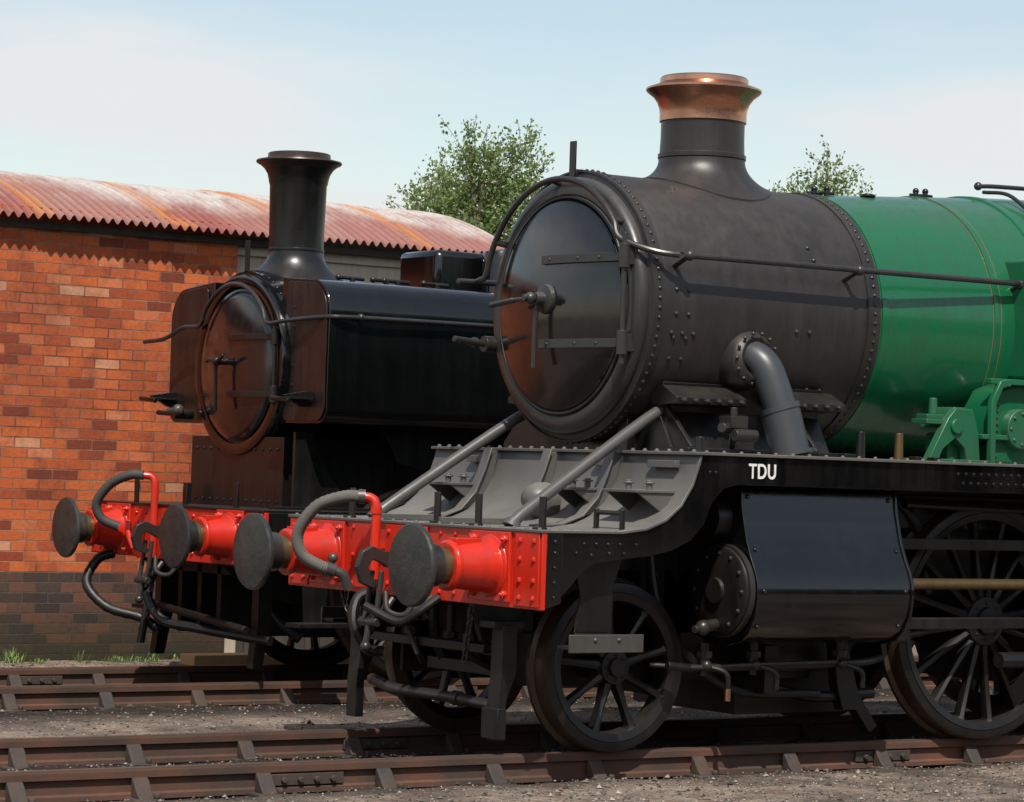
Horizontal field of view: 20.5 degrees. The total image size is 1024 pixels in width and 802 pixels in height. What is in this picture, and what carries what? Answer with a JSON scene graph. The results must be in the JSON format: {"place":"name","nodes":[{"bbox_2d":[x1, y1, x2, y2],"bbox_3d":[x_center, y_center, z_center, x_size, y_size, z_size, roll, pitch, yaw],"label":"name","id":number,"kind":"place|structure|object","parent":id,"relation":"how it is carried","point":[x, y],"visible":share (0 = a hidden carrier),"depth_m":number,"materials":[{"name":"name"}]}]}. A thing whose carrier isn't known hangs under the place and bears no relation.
{"place":"outdoors","nodes":[
{"label":"outdoors","id":0,"kind":"place"},
{"bbox_2d":[0,645,1023,801],"bbox_3d":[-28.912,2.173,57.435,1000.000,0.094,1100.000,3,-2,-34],"label":"ground","id":1,"kind":"structure","parent":0,"point":[252,716],"depth_m":16.90,"materials":[{"name":"grey gravel"}]},
{"bbox_2d":[0,647,228,663],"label":"weeds","id":2,"kind":"object","parent":1,"relation":"on","point":[11,657],"visible":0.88,"depth_m":23.65,"materials":[{"name":"green plant"}]},
{"bbox_2d":[0,171,503,661],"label":"brick shed","id":3,"kind":"structure","parent":1,"relation":"on","point":[97,278],"depth_m":23.98,"materials":[{"name":"brick"}]},
{"bbox_2d":[180,653,349,664],"bbox_3d":[-2.064,2.167,23.799,1.500,0.090,0.250,3,-2,-34],"label":"wooden plank","id":4,"kind":"object","parent":1,"relation":"on","point":[213,658],"visible":0.36,"depth_m":23.44,"materials":[{"name":"brown wood"}]},
{"bbox_2d":[382,114,554,241],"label":"tree","id":5,"kind":"object","parent":1,"relation":"on","point":[501,188],"visible":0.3,"depth_m":46.42,"materials":[{"name":"green plant"}]},
{"bbox_2d":[0,656,992,711],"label":"railway track","id":6,"kind":"structure","parent":1,"relation":"on","point":[36,688],"depth_m":20.62,"materials":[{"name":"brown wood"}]},
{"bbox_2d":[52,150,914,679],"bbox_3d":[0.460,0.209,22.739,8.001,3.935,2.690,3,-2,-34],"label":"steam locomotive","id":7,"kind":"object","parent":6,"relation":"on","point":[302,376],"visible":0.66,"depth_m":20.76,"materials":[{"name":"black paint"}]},
{"bbox_2d":[201,289,276,440],"bbox_3d":[-2.057,-0.268,21.012,0.120,1.136,1.136,3,-2,-34],"label":"smokebox door","id":8,"kind":"structure","parent":7,"relation":"in","point":[249,366],"depth_m":20.91,"materials":[{"name":"black metal"}]},
{"bbox_2d":[0,711,1023,801],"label":"railway track","id":9,"kind":"structure","parent":1,"relation":"on","point":[158,783],"depth_m":16.27,"materials":[{"name":"brown wood"}]},
{"bbox_2d":[384,610,488,718],"bbox_3d":[-0.349,1.508,17.360,0.953,0.953,0.180,3,-2,-34],"label":"pony wheel","id":10,"kind":"object","parent":9,"relation":"on","point":[440,708],"visible":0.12,"depth_m":17.30,"materials":[{"name":"black metal"}]},
{"bbox_2d":[384,606,522,731],"bbox_3d":[-0.339,1.508,17.346,1.024,1.024,0.151,3,-2,-34],"label":"wheel tire","id":11,"kind":"object","parent":10,"relation":"attached to","point":[420,709],"visible":0.37,"depth_m":17.13,"materials":[{"name":"black metal"}]},
{"bbox_2d":[546,583,681,751],"bbox_3d":[0.551,1.506,16.049,0.953,0.953,0.180,3,-2,-34],"label":"pony wheel","id":12,"kind":"object","parent":9,"relation":"on","point":[608,672],"visible":0.87,"depth_m":16.04,"materials":[{"name":"black metal"}]},
{"bbox_2d":[526,577,643,752],"bbox_3d":[0.541,1.506,16.064,1.024,1.024,0.151,3,-2,-34],"label":"wheel tire","id":13,"kind":"object","parent":12,"relation":"attached to","point":[538,650],"visible":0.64,"depth_m":15.83,"materials":[{"name":"brown metal"}]},
{"bbox_2d":[410,489,1023,731],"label":"underframe gear","id":14,"kind":"object","parent":9,"relation":"on","point":[764,689],"visible":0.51,"depth_m":17.05,"materials":[{"name":"black metal"}]},
{"bbox_2d":[346,605,524,740],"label":"guard irons","id":15,"kind":"object","parent":14,"relation":"attached to","point":[501,649],"visible":0.8,"depth_m":15.69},
{"bbox_2d":[367,673,487,708],"bbox_3d":[-0.494,1.662,16.207,0.124,0.114,1.259,3,-2,-34],"label":"truck crossbar","id":16,"kind":"object","parent":15,"relation":"attached to","point":[457,698],"visible":1,"depth_m":16.11,"materials":[{"name":"metal"}]},
{"bbox_2d":[340,590,846,670],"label":"relief valves and links","id":17,"kind":"object","parent":14,"relation":"attached to","point":[703,627],"visible":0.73,"depth_m":16.24,"materials":[{"name":"metal"}]},
{"bbox_2d":[355,485,1023,693],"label":"frames","id":18,"kind":"structure","parent":14,"relation":"attached to","point":[633,570],"depth_m":16.75,"materials":[{"name":"metal"}]},
{"bbox_2d":[288,517,546,610],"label":"buffer beam","id":19,"kind":"structure","parent":18,"relation":"attached to","point":[526,570],"depth_m":15.73,"materials":[{"name":"red metal"}]},
{"bbox_2d":[278,519,345,585],"bbox_3d":[-1.224,0.898,16.852,0.314,0.380,0.380,3,-2,-34],"label":"buffer housing","id":20,"kind":"object","parent":19,"relation":"attached to","point":[323,539],"visible":0.72,"depth_m":16.79,"materials":[{"name":"red paint"}]},
{"bbox_2d":[280,535,291,567],"bbox_3d":[-1.378,0.891,16.746,0.090,0.196,0.196,3,-2,-34],"label":"buffer ram","id":21,"kind":"object","parent":20,"relation":"attached to","point":[287,551],"visible":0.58,"depth_m":16.68,"materials":[{"name":"gold metal"}]},
{"bbox_2d":[233,513,283,589],"bbox_3d":[-1.473,0.886,16.681,0.181,0.452,0.452,3,-2,-34],"label":"buffer head","id":22,"kind":"object","parent":21,"relation":"attached to","point":[258,550],"visible":1,"depth_m":16.61},
{"bbox_2d":[365,492,384,578],"bbox_3d":[-0.800,0.780,16.389,0.161,0.502,0.080,2,-1,-11],"label":"vacuum standpipe","id":23,"kind":"object","parent":19,"relation":"attached to","point":[373,500],"visible":0.81,"depth_m":16.36,"materials":[{"name":"red metal"}]},
{"bbox_2d":[354,546,413,651],"bbox_3d":[-0.698,1.122,16.133,0.374,0.617,0.295,2,-1,8],"label":"drawhook and coupling","id":24,"kind":"object","parent":19,"relation":"attached to","point":[371,623],"visible":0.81,"depth_m":16.05,"materials":[{"name":"metal"}]},
{"bbox_2d":[348,587,441,656],"bbox_3d":[-0.730,1.275,16.157,0.329,0.410,0.785,3,-2,-34],"label":"steam heat hose","id":25,"kind":"object","parent":19,"relation":"hanging from","point":[357,599],"visible":0.95,"depth_m":16.39,"materials":[{"name":"black rubber"}]},
{"bbox_2d":[323,489,431,619],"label":"hose clips","id":26,"kind":"object","parent":25,"relation":"attached to","point":[334,569],"visible":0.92,"depth_m":16.55,"materials":[{"name":"metal"}]},
{"bbox_2d":[291,490,358,572],"bbox_3d":[-1.052,0.765,16.493,0.450,0.507,0.218,1,-2,22],"label":"vacuum hose","id":27,"kind":"object","parent":26,"relation":"attached to","point":[311,511],"visible":1,"depth_m":16.46,"materials":[{"name":"rubber"}]},
{"bbox_2d":[290,522,535,601],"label":"beam rivets","id":28,"kind":"object","parent":19,"relation":"attached to","point":[533,559],"visible":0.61,"depth_m":15.67,"materials":[{"name":"red paint"}]},
{"bbox_2d":[438,530,511,601],"bbox_3d":[-0.239,0.896,15.417,0.314,0.380,0.380,3,-2,-34],"label":"buffer housing","id":29,"kind":"object","parent":19,"relation":"attached to","point":[482,563],"visible":0.91,"depth_m":15.35,"materials":[{"name":"red paint"}]},
{"bbox_2d":[441,547,453,582],"bbox_3d":[-0.393,0.888,15.312,0.090,0.196,0.196,3,-2,-34],"label":"buffer ram","id":30,"kind":"object","parent":29,"relation":"attached to","point":[449,565],"visible":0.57,"depth_m":15.25,"materials":[{"name":"gold metal"}]},
{"bbox_2d":[388,523,445,606],"bbox_3d":[-0.488,0.883,15.246,0.181,0.452,0.452,3,-2,-34],"label":"buffer head","id":31,"kind":"object","parent":30,"relation":"attached to","point":[416,564],"visible":1,"depth_m":15.17},
{"bbox_2d":[323,559,620,649],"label":"front steps","id":32,"kind":"structure","parent":18,"relation":"attached to","point":[595,583],"depth_m":15.49,"materials":[{"name":"black paint"}]},
{"bbox_2d":[321,606,643,652],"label":"front step treads","id":33,"kind":"object","parent":32,"relation":"on","point":[620,643],"visible":0.72,"depth_m":15.43,"materials":[{"name":"metal"}]},
{"bbox_2d":[288,446,1023,533],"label":"footplate","id":34,"kind":"object","parent":18,"relation":"on","point":[515,470],"visible":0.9,"depth_m":16.39,"materials":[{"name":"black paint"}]},
{"bbox_2d":[343,141,625,529],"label":"lamp irons","id":35,"kind":"object","parent":34,"relation":"on","point":[574,171],"visible":0.96,"depth_m":15.75,"materials":[{"name":"black paint"}]},
{"bbox_2d":[367,405,673,526],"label":"struts","id":36,"kind":"object","parent":34,"relation":"on","point":[571,475],"visible":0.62,"depth_m":16.36,"materials":[{"name":"grey metal"}]},
{"bbox_2d":[381,448,679,526],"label":"footplate ribs","id":37,"kind":"object","parent":34,"relation":"on","point":[598,493],"visible":0.86,"depth_m":16.37,"materials":[{"name":"grey metal"}]},
{"bbox_2d":[295,444,1016,530],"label":"footplate rivets","id":38,"kind":"object","parent":34,"relation":"attached to","point":[553,447],"visible":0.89,"depth_m":16.33,"materials":[{"name":"grey metal"}]},
{"bbox_2d":[504,382,855,457],"bbox_3d":[0.993,0.116,17.301,1.280,0.406,1.930,3,-2,-34],"label":"smokebox saddle","id":39,"kind":"object","parent":34,"relation":"on","point":[679,426],"visible":0.45,"depth_m":16.57,"materials":[{"name":"black metal"}]},
{"bbox_2d":[526,172,867,441],"bbox_3d":[1.063,-0.530,17.369,1.740,1.606,1.606,3,-2,-34],"label":"smokebox","id":40,"kind":"object","parent":39,"relation":"on","point":[724,304],"visible":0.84,"depth_m":16.78,"materials":[{"name":"paint"}]},
{"bbox_2d":[493,177,648,434],"bbox_3d":[0.326,-0.567,16.863,0.074,1.536,1.536,3,-2,-34],"label":"smokebox front ring","id":41,"kind":"object","parent":40,"relation":"attached to","point":[600,407],"visible":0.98,"depth_m":16.55,"materials":[{"name":"black metal"}]},
{"bbox_2d":[500,199,620,411],"bbox_3d":[0.266,-0.570,16.822,0.155,1.268,1.268,3,-2,-34],"label":"smokebox door","id":42,"kind":"structure","parent":41,"relation":"attached to","point":[587,301],"depth_m":16.70,"materials":[{"name":"black metal"}]},
{"bbox_2d":[544,169,876,443],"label":"smokebox rivets","id":43,"kind":"object","parent":40,"relation":"attached to","point":[685,338],"visible":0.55,"depth_m":16.60,"materials":[{"name":"black metal"}]},
{"bbox_2d":[719,331,776,391],"bbox_3d":[1.372,-0.232,16.666,0.346,0.356,0.251,3,-2,-34],"label":"steam pipe flange","id":44,"kind":"object","parent":40,"relation":"attached to","point":[735,374],"visible":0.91,"depth_m":16.55,"materials":[{"name":"black metal"}]},
{"bbox_2d":[513,170,880,442],"bbox_3d":[1.069,-0.530,17.373,1.733,1.624,1.624,3,-2,-34],"label":"smokebox wrapper band","id":45,"kind":"object","parent":34,"relation":"on","point":[871,326],"visible":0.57,"depth_m":16.92,"materials":[{"name":"black metal"}]},
{"bbox_2d":[452,336,496,352],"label":"side lamp brackets","id":46,"kind":"object","parent":45,"relation":"attached to","point":[486,344],"visible":1,"depth_m":17.37,"materials":[{"name":"metal"}]},
{"bbox_2d":[489,196,637,414],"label":"door fittings","id":47,"kind":"object","parent":45,"relation":"attached to","point":[542,298],"depth_m":16.58,"materials":[{"name":"paint"}]},
{"bbox_2d":[644,118,770,201],"bbox_3d":[1.168,-1.453,17.443,0.860,0.575,0.860,3,-2,-34],"label":"chimney","id":48,"kind":"object","parent":45,"relation":"on","point":[705,155],"visible":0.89,"depth_m":17.20,"materials":[{"name":"paint"}]},
{"bbox_2d":[646,72,761,124],"bbox_3d":[1.178,-1.774,17.451,0.714,0.428,0.714,3,-2,-34],"label":"chimney cap","id":49,"kind":"object","parent":48,"relation":"on","point":[723,96],"visible":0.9,"depth_m":17.20,"materials":[{"name":"metal"}]},
{"bbox_2d":[717,407,758,448],"bbox_3d":[1.277,0.157,16.327,0.229,0.239,0.191,3,-2,-34],"label":"lubricator","id":50,"kind":"object","parent":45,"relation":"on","point":[734,425],"visible":1,"depth_m":16.29,"materials":[{"name":"metal"}]},
{"bbox_2d":[456,176,1022,291],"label":"handrails","id":51,"kind":"object","parent":45,"relation":"attached to","point":[691,255],"visible":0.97,"depth_m":16.90,"materials":[{"name":"metal"}]},
{"bbox_2d":[681,396,841,411],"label":"saddle bolts","id":52,"kind":"object","parent":45,"relation":"on","point":[730,402],"visible":0.92,"depth_m":16.45,"materials":[{"name":"metal"}]},
{"bbox_2d":[617,418,940,460],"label":"footplate studs","id":53,"kind":"object","parent":34,"relation":"on","point":[628,444],"visible":0.69,"depth_m":16.52,"materials":[{"name":"black metal"}]},
{"bbox_2d":[744,341,814,455],"bbox_3d":[1.498,-0.007,16.613,0.288,0.722,0.604,5,-3,-62],"label":"steam pipe","id":54,"kind":"object","parent":34,"relation":"on","point":[780,414],"visible":0.88,"depth_m":16.48,"materials":[{"name":"metal"}]},
{"bbox_2d":[545,455,1023,608],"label":"valance","id":55,"kind":"object","parent":34,"relation":"hanging from","point":[684,524],"visible":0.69,"depth_m":15.89,"materials":[{"name":"black metal"}]},
{"bbox_2d":[749,464,775,479],"bbox_3d":[1.413,0.399,15.985,0.198,0.086,0.003,3,-2,-34],"label":"lettering","id":56,"kind":"object","parent":55,"relation":"attached to","point":[765,472],"visible":1,"depth_m":15.99},
{"bbox_2d":[552,470,1023,599],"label":"valance rivets","id":57,"kind":"object","parent":55,"relation":"attached to","point":[716,473],"visible":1,"depth_m":16.83,"materials":[{"name":"metal"}]},
{"bbox_2d":[894,433,902,459],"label":"oil boxes","id":58,"kind":"object","parent":34,"relation":"on","point":[898,450],"visible":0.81,"depth_m":16.79,"materials":[{"name":"gold metal"}]},
{"bbox_2d":[821,195,1023,458],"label":"boiler","id":59,"kind":"object","parent":34,"relation":"on","point":[940,339],"visible":0.4,"depth_m":17.59,"materials":[{"name":"green paint"}]},
{"bbox_2d":[807,186,932,196],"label":"boiler top fittings","id":60,"kind":"object","parent":59,"relation":"on","point":[826,192],"visible":0.95,"depth_m":17.96,"materials":[{"name":"metal"}]},
{"bbox_2d":[812,194,1000,444],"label":"boiler bands","id":61,"kind":"object","parent":59,"relation":"attached to","point":[885,328],"visible":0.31,"depth_m":17.48,"materials":[{"name":"metal"}]},
{"bbox_2d":[917,197,1001,386],"bbox_3d":[2.538,-0.457,18.381,0.066,1.743,1.743,3,-2,-34],"label":"boiler lining","id":62,"kind":"object","parent":59,"relation":"attached to","point":[991,291],"visible":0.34,"depth_m":17.70,"materials":[{"name":"green metal"}]},
{"bbox_2d":[974,182,1023,208],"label":"top feed pipe","id":63,"kind":"object","parent":59,"relation":"on","point":[978,186],"visible":1,"depth_m":18.68,"materials":[{"name":"metal"}]},
{"bbox_2d":[893,378,1023,462],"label":"reverser bracket","id":64,"kind":"object","parent":34,"relation":"on","point":[951,433],"visible":0.94,"depth_m":17.28,"materials":[{"name":"green metal"}]},
{"bbox_2d":[964,259,1023,464],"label":"firebox and cab","id":65,"kind":"object","parent":34,"relation":"on","point":[1011,398],"visible":0.34,"depth_m":17.52,"materials":[{"name":"green paint"}]},
{"bbox_2d":[574,606,1023,677],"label":"axles","id":66,"kind":"object","parent":18,"relation":"on","point":[1008,659],"visible":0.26,"depth_m":17.54,"materials":[{"name":"black metal"}]},
{"bbox_2d":[724,689,730,700],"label":"drain cock tips","id":67,"kind":"object","parent":14,"relation":"attached to","point":[727,694],"visible":1,"depth_m":16.16,"materials":[{"name":"orange metal"}]},
{"bbox_2d":[679,485,913,645],"bbox_3d":[1.671,0.963,16.567,1.187,0.912,0.727,3,-2,-34],"label":"cylinder casing","id":68,"kind":"object","parent":14,"relation":"on","point":[829,564],"visible":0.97,"depth_m":16.34,"materials":[{"name":"black metal"}]},
{"bbox_2d":[692,497,748,634],"bbox_3d":[1.190,0.943,16.131,0.100,0.785,0.510,3,-2,-34],"label":"cylinder cover","id":69,"kind":"object","parent":68,"relation":"attached to","point":[720,590],"visible":0.91,"depth_m":16.11,"materials":[{"name":"black metal"}]},
{"bbox_2d":[692,544,755,637],"bbox_3d":[1.204,1.081,16.141,0.035,0.536,0.536,3,-2,-34],"label":"cylinder cover rim","id":70,"kind":"object","parent":69,"relation":"attached to","point":[752,591],"visible":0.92,"depth_m":15.97,"materials":[{"name":"metal"}]},
{"bbox_2d":[902,538,1023,628],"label":"slide bar","id":71,"kind":"object","parent":14,"relation":"attached to","point":[968,622],"visible":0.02,"depth_m":17.28,"materials":[{"name":"black paint"}]},
{"bbox_2d":[913,578,1023,589],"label":"piston rod","id":72,"kind":"object","parent":71,"relation":"on","point":[963,584],"visible":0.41,"depth_m":17.30,"materials":[{"name":"gold metal"}]},
{"bbox_2d":[914,643,1006,703],"bbox_3d":[3.387,1.441,19.943,1.459,1.459,0.180,3,-2,-34],"label":"driving wheel","id":73,"kind":"object","parent":9,"relation":"on","point":[997,696],"visible":0.11,"depth_m":19.84,"materials":[{"name":"black metal"}]},
{"bbox_2d":[910,629,918,640],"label":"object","id":74,"kind":"object","parent":73,"relation":"attached to","point":[915,639],"visible":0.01,"depth_m":19.39,"materials":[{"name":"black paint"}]},
{"bbox_2d":[914,641,1006,711],"bbox_3d":[3.397,1.441,19.928,1.530,1.530,0.151,3,-2,-34],"label":"driving wheel far tyre","id":75,"kind":"object","parent":73,"relation":"attached to","point":[952,691],"visible":0.12,"depth_m":19.68,"materials":[{"name":"black metal"}]},
{"bbox_2d":[898,504,1023,738],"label":"driving wheel","id":76,"kind":"object","parent":9,"relation":"on","point":[978,646],"visible":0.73,"depth_m":17.57,"materials":[{"name":"black metal"}]},
{"bbox_2d":[878,499,999,738],"bbox_3d":[2.901,1.369,17.666,1.530,1.530,0.151,3,-2,-34],"label":"wheel tire","id":77,"kind":"object","parent":76,"relation":"attached to","point":[905,696],"visible":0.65,"depth_m":17.35,"materials":[{"name":"black metal"}]},
{"bbox_2d":[769,134,876,195],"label":"birch tree","id":78,"kind":"object","parent":1,"relation":"on","point":[837,181],"visible":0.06,"depth_m":50.75,"materials":[{"name":"green plant"}]},
{"bbox_2d":[0,0,1023,234],"label":"sky","id":79,"kind":"structure","parent":0,"point":[184,94],"materials":[{"name":"blue"}]}
]}

